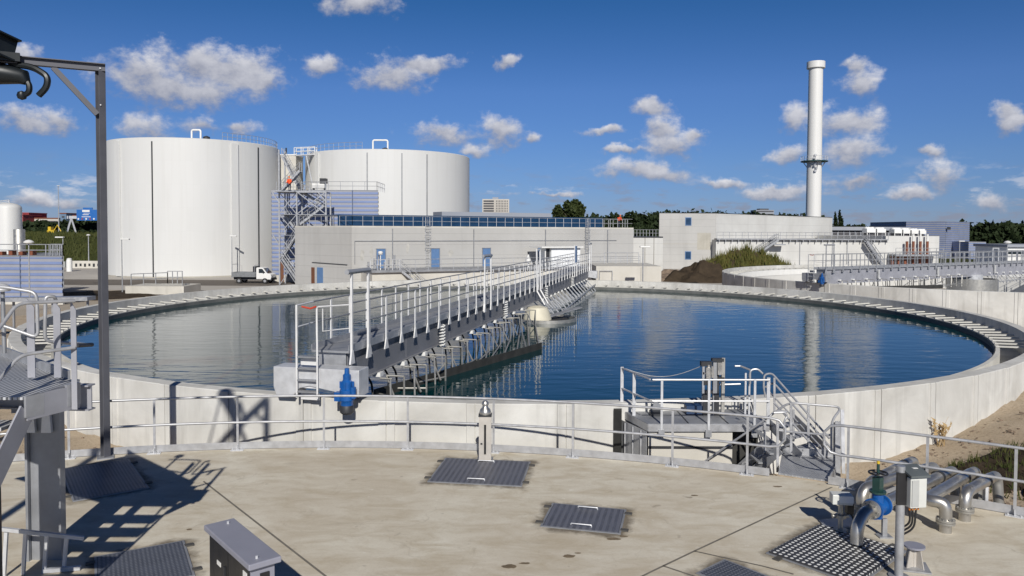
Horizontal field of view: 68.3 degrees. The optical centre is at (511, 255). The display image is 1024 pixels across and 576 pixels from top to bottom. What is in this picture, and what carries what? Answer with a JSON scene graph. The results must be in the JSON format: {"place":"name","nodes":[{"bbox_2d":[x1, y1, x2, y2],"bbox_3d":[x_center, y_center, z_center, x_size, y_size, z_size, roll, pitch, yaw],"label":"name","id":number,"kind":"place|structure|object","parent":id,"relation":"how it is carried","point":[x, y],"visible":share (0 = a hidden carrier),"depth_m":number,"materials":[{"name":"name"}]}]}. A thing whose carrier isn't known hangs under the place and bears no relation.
{"place":"outdoors","nodes":[
{"label":"outdoors","id":0,"kind":"place"},
{"bbox_2d":[25,230,97,260],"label":"grass bank","id":1,"kind":"structure","parent":0,"point":[94,256],"depth_m":171.78,"materials":[{"name":"plant"}]},
{"bbox_2d":[64,258,71,271],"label":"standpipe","id":2,"kind":"object","parent":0,"point":[68,263],"visible":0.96,"depth_m":117.81,"materials":[{"name":"metal"}]},
{"bbox_2d":[64,279,294,285],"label":"road","id":3,"kind":"structure","parent":0,"point":[136,282],"depth_m":94.26,"materials":[{"name":"asphalt"}]},
{"bbox_2d":[231,264,276,283],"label":"pickup truck","id":4,"kind":"object","parent":3,"relation":"on","point":[265,275],"visible":1,"depth_m":92.83,"materials":[{"name":"metal"}]},
{"bbox_2d":[367,251,399,269],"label":"valve gear","id":5,"kind":"object","parent":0,"point":[380,253],"visible":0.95,"depth_m":79.55,"materials":[{"name":"white paint"}]},
{"bbox_2d":[63,267,945,289],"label":"yard paving","id":6,"kind":"structure","parent":0,"point":[83,273],"depth_m":100.29,"materials":[{"name":"concrete"}]},
{"bbox_2d":[72,261,97,267],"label":"yard wall","id":7,"kind":"structure","parent":6,"relation":"on","point":[84,264],"depth_m":128.12,"materials":[{"name":"concrete"}]},
{"bbox_2d":[106,129,278,277],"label":"digester tank","id":8,"kind":"object","parent":6,"relation":"on","point":[188,207],"visible":0.85,"depth_m":104.17,"materials":[{"name":"metal"}]},
{"bbox_2d":[280,148,303,189],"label":"lift tower","id":9,"kind":"structure","parent":6,"relation":"on","point":[295,160],"depth_m":118.67,"materials":[{"name":"concrete"}]},
{"bbox_2d":[271,148,330,284],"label":"stair tower","id":10,"kind":"structure","parent":6,"relation":"on","point":[288,246],"depth_m":90.83,"materials":[{"name":"metal"}]},
{"bbox_2d":[305,139,469,215],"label":"digester tank","id":11,"kind":"object","parent":6,"relation":"on","point":[421,182],"visible":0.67,"depth_m":114.58,"materials":[{"name":"metal"}]},
{"bbox_2d":[294,146,316,180],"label":"gangway","id":12,"kind":"object","parent":11,"relation":"attached to","point":[306,155],"visible":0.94,"depth_m":117.05,"materials":[{"name":"white paint"}]},
{"bbox_2d":[361,256,639,280],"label":"side basin","id":13,"kind":"object","parent":6,"relation":"on","point":[415,273],"visible":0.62,"depth_m":82.80,"materials":[{"name":"concrete"}]},
{"bbox_2d":[529,246,583,266],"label":"site cabin","id":14,"kind":"object","parent":13,"relation":"on","point":[552,251],"visible":0.68,"depth_m":89.33,"materials":[{"name":"metal"}]},
{"bbox_2d":[546,248,549,265],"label":"open door","id":15,"kind":"structure","parent":14,"relation":"in","point":[547,249],"depth_m":88.83,"materials":[{"name":"metal"}]},
{"bbox_2d":[661,269,679,280],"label":"soil heap","id":16,"kind":"object","parent":6,"relation":"on","point":[665,273],"visible":0.23,"depth_m":103.54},
{"bbox_2d":[663,260,723,282],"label":"soil heap","id":17,"kind":"object","parent":6,"relation":"on","point":[702,271],"visible":0.86,"depth_m":99.39,"materials":[{"name":"soil"}]},
{"bbox_2d":[700,242,795,268],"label":"grass","id":18,"kind":"structure","parent":6,"relation":"on","point":[748,257],"depth_m":102.35,"materials":[{"name":"plant"}]},
{"bbox_2d":[973,244,1023,261],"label":"pump house","id":19,"kind":"structure","parent":6,"relation":"on","point":[989,247],"depth_m":89.67,"materials":[{"name":"white paint"}]},
{"bbox_2d":[0,258,1023,506],"bbox_3d":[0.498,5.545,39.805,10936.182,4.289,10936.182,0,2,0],"label":"ground","id":20,"kind":"structure","parent":0,"point":[1010,416],"depth_m":19.92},
{"bbox_2d":[0,200,22,253],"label":"silo","id":21,"kind":"object","parent":20,"relation":"on","point":[10,217],"visible":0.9,"depth_m":70.08,"materials":[{"name":"metal"}]},
{"bbox_2d":[13,229,25,254],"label":"steel vessel","id":22,"kind":"object","parent":20,"relation":"on","point":[18,236],"visible":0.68,"depth_m":69.12,"materials":[{"name":"silver metal"}]},
{"bbox_2d":[23,240,33,296],"bbox_3d":[-38.411,1.582,60.090,0.760,5.761,0.741,0,2,0],"label":"lamp post","id":23,"kind":"object","parent":20,"relation":"on","point":[28,242],"visible":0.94,"depth_m":60.03,"materials":[{"name":"metal"}]},
{"bbox_2d":[22,214,41,221],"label":"office block","id":24,"kind":"structure","parent":20,"relation":"on","point":[25,217],"depth_m":645.16,"materials":[{"name":"red"}]},
{"bbox_2d":[0,244,64,304],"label":"clad shed","id":25,"kind":"structure","parent":20,"relation":"on","point":[46,273],"depth_m":66.08,"materials":[{"name":"corrugated metal cladding"},{"name":"painted metal"}]},
{"bbox_2d":[0,251,36,254],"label":"roof pipework","id":26,"kind":"object","parent":25,"relation":"on","point":[19,252],"visible":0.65,"depth_m":67.34,"materials":[{"name":"metal"}]},
{"bbox_2d":[22,212,46,217],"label":"office block","id":27,"kind":"structure","parent":20,"relation":"on","point":[44,215],"depth_m":657.04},
{"bbox_2d":[34,218,59,221],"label":"warehouse","id":28,"kind":"structure","parent":20,"relation":"on","point":[51,219],"depth_m":651.37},
{"bbox_2d":[0,296,95,327],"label":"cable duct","id":29,"kind":"object","parent":20,"relation":"on","point":[13,300],"visible":0.43,"depth_m":43.66,"materials":[{"name":"metal"}]},
{"bbox_2d":[22,219,96,233],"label":"wood","id":30,"kind":"object","parent":20,"relation":"on","point":[83,226],"visible":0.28,"depth_m":244.61,"materials":[{"name":"green plant"}]},
{"bbox_2d":[59,213,76,220],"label":"office block","id":31,"kind":"structure","parent":20,"relation":"on","point":[63,216],"depth_m":639.38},
{"bbox_2d":[66,208,96,231],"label":"motorway sign","id":32,"kind":"object","parent":20,"relation":"on","point":[88,214],"visible":0.92,"depth_m":237.72,"materials":[{"name":"metal"}]},
{"bbox_2d":[63,290,159,300],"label":"mud","id":33,"kind":"structure","parent":20,"relation":"on","point":[119,294],"depth_m":75.02,"materials":[{"name":"soil"}]},
{"bbox_2d":[120,238,129,291],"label":"lamp post","id":34,"kind":"object","parent":20,"relation":"on","point":[121,239],"visible":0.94,"depth_m":78.03,"materials":[{"name":"metal"}]},
{"bbox_2d":[125,271,200,294],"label":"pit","id":35,"kind":"object","parent":20,"relation":"on","point":[161,288],"visible":1,"depth_m":76.58,"materials":[{"name":"concrete"}]},
{"bbox_2d":[271,181,384,281],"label":"clad building","id":36,"kind":"structure","parent":20,"relation":"on","point":[359,202],"depth_m":95.85,"materials":[{"name":"metal"}]},
{"bbox_2d":[312,178,327,189],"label":"roof unit","id":37,"kind":"structure","parent":36,"relation":"on","point":[320,185],"depth_m":97.36,"materials":[{"name":"white paint"}]},
{"bbox_2d":[295,212,633,283],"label":"process building","id":38,"kind":"structure","parent":20,"relation":"on","point":[328,254],"depth_m":87.49,"materials":[{"name":"concrete"}]},
{"bbox_2d":[311,267,314,282],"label":"door","id":39,"kind":"structure","parent":38,"relation":"in","point":[312,268],"depth_m":86.04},
{"bbox_2d":[317,267,322,282],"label":"door","id":40,"kind":"structure","parent":38,"relation":"in","point":[319,270],"depth_m":85.32,"materials":[{"name":"metal"}]},
{"bbox_2d":[377,249,384,267],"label":"door","id":41,"kind":"structure","parent":38,"relation":"in","point":[383,250],"depth_m":83.51,"materials":[{"name":"metal"}]},
{"bbox_2d":[431,249,438,266],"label":"door","id":42,"kind":"structure","parent":38,"relation":"in","point":[434,252],"depth_m":86.30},
{"bbox_2d":[483,248,489,265],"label":"door","id":43,"kind":"structure","parent":38,"relation":"in","point":[485,250],"depth_m":89.23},
{"bbox_2d":[482,197,508,212],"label":"tower block","id":44,"kind":"structure","parent":20,"relation":"on","point":[495,204],"depth_m":898.13,"materials":[{"name":"concrete"}]},
{"bbox_2d":[1,448,1023,575],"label":"concrete deck","id":45,"kind":"structure","parent":20,"relation":"on","point":[361,512],"depth_m":12.13,"materials":[{"name":"concrete"}]},
{"bbox_2d":[2,527,84,575],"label":"guard rail","id":46,"kind":"object","parent":45,"relation":"on","point":[64,567],"visible":1,"depth_m":10.08,"materials":[{"name":"metal"}]},
{"bbox_2d":[0,283,95,575],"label":"access platform","id":47,"kind":"structure","parent":45,"relation":"on","point":[38,397],"depth_m":8.87,"materials":[{"name":"metal"}]},
{"bbox_2d":[0,30,113,459],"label":"hoist frame","id":48,"kind":"object","parent":45,"relation":"on","point":[13,64],"visible":1,"depth_m":15.00,"materials":[{"name":"paint"}]},
{"bbox_2d":[65,459,152,501],"bbox_3d":[-7.537,4.100,13.924,1.392,0.020,2.091,-1,2,-36],"label":"hatch cover","id":49,"kind":"object","parent":45,"relation":"on","point":[91,481],"visible":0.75,"depth_m":13.79,"materials":[{"name":"metal"}]},
{"bbox_2d":[86,540,201,575],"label":"hatch cover","id":50,"kind":"object","parent":45,"relation":"on","point":[170,559],"visible":1,"depth_m":10.39,"materials":[{"name":"metal"}]},
{"bbox_2d":[204,518,280,575],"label":"control cabinet","id":51,"kind":"object","parent":45,"relation":"on","point":[237,548],"visible":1,"depth_m":8.68,"materials":[{"name":"metal"}]},
{"bbox_2d":[203,481,326,575],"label":"deck joint","id":52,"kind":"object","parent":45,"relation":"on","point":[287,546],"visible":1,"depth_m":11.49,"materials":[{"name":"rubber"}]},
{"bbox_2d":[0,395,785,476],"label":"handrail","id":53,"kind":"object","parent":45,"relation":"on","point":[572,453],"visible":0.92,"depth_m":15.56,"materials":[{"name":"metal"}]},
{"bbox_2d":[424,458,534,486],"bbox_3d":[-0.588,4.093,14.423,1.952,0.057,1.476,0,2,8],"label":"hatch cover","id":54,"kind":"object","parent":45,"relation":"on","point":[479,472],"visible":1,"depth_m":14.33,"materials":[{"name":"metal"}]},
{"bbox_2d":[477,400,492,461],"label":"level pillar","id":55,"kind":"structure","parent":45,"relation":"on","point":[485,416],"depth_m":15.05,"materials":[{"name":"grey metal"}]},
{"bbox_2d":[535,503,631,534],"bbox_3d":[1.163,4.177,12.105,1.455,0.057,1.037,1,2,14],"label":"hatch cover","id":56,"kind":"object","parent":45,"relation":"on","point":[583,518],"visible":1,"depth_m":12.05,"materials":[{"name":"metal"}]},
{"bbox_2d":[696,559,767,575],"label":"hatch cover","id":57,"kind":"object","parent":45,"relation":"on","point":[724,567],"visible":1,"depth_m":10.22,"materials":[{"name":"metal"}]},
{"bbox_2d":[642,487,831,575],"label":"deck joint","id":58,"kind":"object","parent":45,"relation":"on","point":[733,533],"visible":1,"depth_m":11.48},
{"bbox_2d":[695,551,793,573],"bbox_3d":[3.216,4.264,10.531,1.368,0.001,0.063,1,2,32],"label":"deck joint","id":59,"kind":"object","parent":45,"relation":"on","point":[745,562],"visible":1,"depth_m":10.51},
{"bbox_2d":[704,368,844,481],"bbox_3d":[5.720,3.876,15.537,2.371,2.607,3.151,-1,2,-27],"label":"metal stair","id":60,"kind":"object","parent":45,"relation":"on","point":[807,461],"visible":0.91,"depth_m":15.23,"materials":[{"name":"metal"}]},
{"bbox_2d":[766,524,905,575],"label":"hatch cover","id":61,"kind":"object","parent":45,"relation":"on","point":[826,550],"visible":0.84,"depth_m":10.74,"materials":[{"name":"metal"}]},
{"bbox_2d":[850,500,880,545],"bbox_3d":[5.190,3.935,11.156,0.583,0.530,0.270,-1,2,-39],"label":"steel pipe","id":62,"kind":"object","parent":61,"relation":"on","point":[868,510],"visible":1,"depth_m":11.05,"materials":[{"name":"silver metal"}]},
{"bbox_2d":[819,491,853,531],"bbox_3d":[5.174,3.930,11.816,0.653,0.605,0.743,0,2,0],"label":"transmitter","id":63,"kind":"object","parent":45,"relation":"on","point":[840,521],"visible":0.83,"depth_m":11.57,"materials":[{"name":"metal"}]},
{"bbox_2d":[863,461,892,538],"bbox_3d":[5.559,3.672,11.416,0.353,1.150,0.359,-1,2,-39],"label":"blue valve","id":64,"kind":"object","parent":45,"relation":"on","point":[878,496],"visible":0.89,"depth_m":11.39,"materials":[{"name":"paint"}]},
{"bbox_2d":[885,466,960,506],"bbox_3d":[6.746,4.429,12.417,2.821,1.590,0.271,-1,2,-38],"label":"steel pipe","id":65,"kind":"object","parent":64,"relation":"attached to","point":[938,477],"visible":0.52,"depth_m":12.70,"materials":[{"name":"silver metal"}]},
{"bbox_2d":[865,456,918,498],"bbox_3d":[6.630,4.426,13.157,2.197,1.550,0.268,-1,2,-40],"label":"steel pipe","id":66,"kind":"object","parent":45,"relation":"on","point":[891,469],"visible":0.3,"depth_m":13.13,"materials":[{"name":"silver metal"}]},
{"bbox_2d":[854,462,938,512],"bbox_3d":[6.606,4.433,12.838,2.494,1.552,0.269,-1,2,-32],"label":"steel pipe","id":67,"kind":"object","parent":45,"relation":"on","point":[862,494],"visible":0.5,"depth_m":12.27,"materials":[{"name":"silver metal"}]},
{"bbox_2d":[888,464,930,575],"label":"meter box","id":68,"kind":"object","parent":45,"relation":"on","point":[911,486],"visible":1,"depth_m":10.00,"materials":[{"name":"plastic"}]},
{"bbox_2d":[911,480,918,506],"bbox_3d":[5.302,3.124,9.925,0.100,0.346,0.014,0,2,-9],"label":"door","id":69,"kind":"structure","parent":68,"relation":"in","point":[915,484],"depth_m":9.92,"materials":[{"name":"metal"}]},
{"bbox_2d":[903,541,931,574],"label":"pedestal","id":70,"kind":"object","parent":45,"relation":"on","point":[913,562],"visible":0.94,"depth_m":10.32,"materials":[{"name":"grey metal"}]},
{"bbox_2d":[823,424,1023,518],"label":"handrail","id":71,"kind":"object","parent":45,"relation":"on","point":[1014,510],"visible":0.86,"depth_m":12.84,"materials":[{"name":"metal"}]},
{"bbox_2d":[926,467,982,533],"bbox_3d":[7.322,4.449,12.473,0.479,1.554,2.393,2,3,43],"label":"steel pipe","id":72,"kind":"object","parent":45,"relation":"on","point":[945,521],"visible":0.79,"depth_m":11.80,"materials":[{"name":"silver metal"}]},
{"bbox_2d":[955,471,1003,521],"bbox_3d":[7.788,4.449,12.522,1.650,1.554,0.270,-1,2,-38],"label":"steel pipe","id":73,"kind":"object","parent":45,"relation":"on","point":[964,509],"visible":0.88,"depth_m":12.23,"materials":[{"name":"silver metal"}]},
{"bbox_2d":[7,279,1023,473],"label":"settling tank","id":74,"kind":"object","parent":20,"relation":"on","point":[964,400],"visible":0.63,"depth_m":19.26,"materials":[{"name":"concrete"}]},
{"bbox_2d":[274,243,597,414],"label":"scraper bridge","id":75,"kind":"structure","parent":74,"relation":"on","point":[351,362],"depth_m":23.10,"materials":[{"name":"white paint"}]},
{"bbox_2d":[61,288,993,399],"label":"water","id":76,"kind":"structure","parent":74,"relation":"in","point":[607,335],"depth_m":30.38,"materials":[{"name":"teal liquid"}]},
{"bbox_2d":[514,305,582,323],"bbox_3d":[1.708,3.119,39.024,3.233,1.200,3.233,1,2,26],"label":"well","id":77,"kind":"object","parent":74,"relation":"on","point":[544,315],"visible":0.65,"depth_m":38.07,"materials":[{"name":"beige metal"}]},
{"bbox_2d":[18,412,1023,506],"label":"stones","id":78,"kind":"object","parent":20,"relation":"on","point":[1009,430],"visible":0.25,"depth_m":19.31,"materials":[{"name":"stone"}]},
{"bbox_2d":[551,204,562,216],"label":"broad tree","id":79,"kind":"object","parent":20,"relation":"on","point":[555,209],"visible":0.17,"depth_m":253.82,"materials":[{"name":"green plant"}]},
{"bbox_2d":[557,199,586,217],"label":"broad tree","id":80,"kind":"object","parent":20,"relation":"on","point":[574,208],"visible":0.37,"depth_m":247.76,"materials":[{"name":"green plant"}]},
{"bbox_2d":[585,210,659,235],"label":"wood","id":81,"kind":"object","parent":20,"relation":"on","point":[642,223],"visible":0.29,"depth_m":301.65,"materials":[{"name":"green plant"}]},
{"bbox_2d":[588,252,660,281],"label":"basin","id":82,"kind":"object","parent":20,"relation":"on","point":[615,271],"visible":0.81,"depth_m":71.10,"materials":[{"name":"concrete"}]},
{"bbox_2d":[633,230,662,270],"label":"panel building","id":83,"kind":"structure","parent":20,"relation":"on","point":[653,254],"depth_m":112.03,"materials":[{"name":"metal"}]},
{"bbox_2d":[613,408,769,464],"bbox_3d":[3.940,4.787,17.006,3.225,2.540,1.422,0,2,0],"label":"outlet chamber","id":84,"kind":"object","parent":20,"relation":"on","point":[727,427],"visible":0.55,"depth_m":16.36,"materials":[{"name":"concrete"}]},
{"bbox_2d":[620,365,769,437],"bbox_3d":[4.046,3.178,16.881,3.055,1.404,1.340,0,2,0],"label":"handrail","id":85,"kind":"object","parent":84,"relation":"attached to","point":[708,432],"visible":0.95,"depth_m":16.25,"materials":[{"name":"metal"}]},
{"bbox_2d":[684,357,724,415],"bbox_3d":[4.369,2.943,17.116,0.854,1.302,0.340,0,2,0],"label":"penstock","id":86,"kind":"object","parent":84,"relation":"on","point":[716,369],"visible":0.91,"depth_m":17.01,"materials":[{"name":"metal"}]},
{"bbox_2d":[650,208,824,217],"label":"wood","id":87,"kind":"object","parent":20,"relation":"on","point":[718,211],"depth_m":425.97,"materials":[{"name":"green plant"}]},
{"bbox_2d":[659,213,831,268],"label":"boiler house","id":88,"kind":"structure","parent":20,"relation":"on","point":[687,238],"depth_m":134.11,"materials":[{"name":"concrete"}]},
{"bbox_2d":[685,217,691,225],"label":"window","id":89,"kind":"structure","parent":88,"relation":"in","point":[688,220],"depth_m":133.78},
{"bbox_2d":[750,209,773,214],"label":"office slab","id":90,"kind":"structure","parent":20,"relation":"on","point":[766,211],"depth_m":848.81,"materials":[{"name":"concrete"}]},
{"bbox_2d":[800,60,827,216],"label":"chimney","id":91,"kind":"object","parent":20,"relation":"on","point":[814,161],"visible":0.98,"depth_m":173.92,"materials":[{"name":"white paint"}]},
{"bbox_2d":[712,232,943,264],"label":"wing","id":92,"kind":"structure","parent":20,"relation":"on","point":[797,251],"depth_m":131.52,"materials":[{"name":"concrete"}]},
{"bbox_2d":[862,227,875,235],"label":"roof cooler","id":93,"kind":"object","parent":92,"relation":"on","point":[868,229],"visible":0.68,"depth_m":143.83,"materials":[{"name":"white paint"}]},
{"bbox_2d":[874,227,885,235],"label":"roof cooler","id":94,"kind":"object","parent":92,"relation":"on","point":[881,229],"visible":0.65,"depth_m":143.83,"materials":[{"name":"white paint"}]},
{"bbox_2d":[889,228,901,235],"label":"roof cooler","id":95,"kind":"object","parent":92,"relation":"on","point":[895,231],"visible":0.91,"depth_m":143.83,"materials":[{"name":"white paint"}]},
{"bbox_2d":[900,228,909,235],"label":"roof cooler","id":96,"kind":"object","parent":92,"relation":"on","point":[905,231],"visible":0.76,"depth_m":143.61,"materials":[{"name":"white paint"}]},
{"bbox_2d":[833,212,838,226],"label":"poplar tree","id":97,"kind":"object","parent":20,"relation":"on","point":[835,222],"visible":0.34,"depth_m":261.42,"materials":[{"name":"green plant"}]},
{"bbox_2d":[838,209,843,226],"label":"poplar tree","id":98,"kind":"object","parent":20,"relation":"on","point":[841,221],"visible":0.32,"depth_m":261.40,"materials":[{"name":"green plant"}]},
{"bbox_2d":[832,223,869,226],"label":"wood","id":99,"kind":"object","parent":20,"relation":"on","point":[854,225],"depth_m":332.93,"materials":[{"name":"green plant"}]},
{"bbox_2d":[722,264,1023,326],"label":"settling tank","id":100,"kind":"object","parent":20,"relation":"on","point":[1003,304],"visible":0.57,"depth_m":55.94,"materials":[{"name":"concrete"}]},
{"bbox_2d":[802,244,1023,288],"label":"scraper bridge","id":101,"kind":"structure","parent":100,"relation":"on","point":[851,274],"depth_m":64.65,"materials":[{"name":"white paint"}]},
{"bbox_2d":[946,274,997,290],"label":"well","id":102,"kind":"object","parent":100,"relation":"in","point":[979,282],"visible":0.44,"depth_m":69.02,"materials":[{"name":"silver metal"}]},
{"bbox_2d":[991,248,998,290],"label":"pipe portal","id":103,"kind":"object","parent":100,"relation":"on","point":[997,260],"visible":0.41,"depth_m":79.98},
{"bbox_2d":[870,221,969,257],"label":"clad building","id":104,"kind":"structure","parent":20,"relation":"on","point":[947,232],"depth_m":197.06,"materials":[{"name":"metal"}]},
{"bbox_2d":[931,417,951,446],"bbox_3d":[11.207,4.590,19.685,0.437,0.791,0.424,-1,2,-38],"label":"dry reed","id":105,"kind":"object","parent":20,"relation":"on","point":[944,427],"visible":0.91,"depth_m":19.70,"materials":[{"name":"plant"}]},
{"bbox_2d":[952,241,985,258],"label":"clad shed","id":106,"kind":"structure","parent":20,"relation":"on","point":[966,246],"depth_m":192.15,"materials":[{"name":"metal"}]},
{"bbox_2d":[940,251,1022,262],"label":"yard railing","id":107,"kind":"object","parent":20,"relation":"on","point":[980,257],"visible":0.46,"depth_m":86.01,"materials":[{"name":"metal"}]},
{"bbox_2d":[959,218,1023,243],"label":"wood","id":108,"kind":"object","parent":20,"relation":"on","point":[997,233],"visible":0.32,"depth_m":237.52,"materials":[{"name":"green plant"}]},
{"bbox_2d":[0,0,1023,226],"label":"sky","id":109,"kind":"structure","parent":0,"point":[621,107],"materials":[{"name":"blue"}]},
{"bbox_2d":[649,399,660,415],"bbox_3d":[3.272,3.420,17.097,0.330,0.340,0.350,0,2,0],"label":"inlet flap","id":110,"kind":"object","parent":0,"point":[654,412],"visible":0.57,"depth_m":17.06,"materials":[{"name":"metal"}]},
{"bbox_2d":[832,227,910,235],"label":"glazed hall","id":111,"kind":"structure","parent":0,"point":[846,229],"depth_m":177.75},
{"bbox_2d":[945,440,1023,500],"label":"weeds","id":112,"kind":"object","parent":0,"point":[978,459],"visible":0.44,"depth_m":17.61,"materials":[{"name":"green plant"}]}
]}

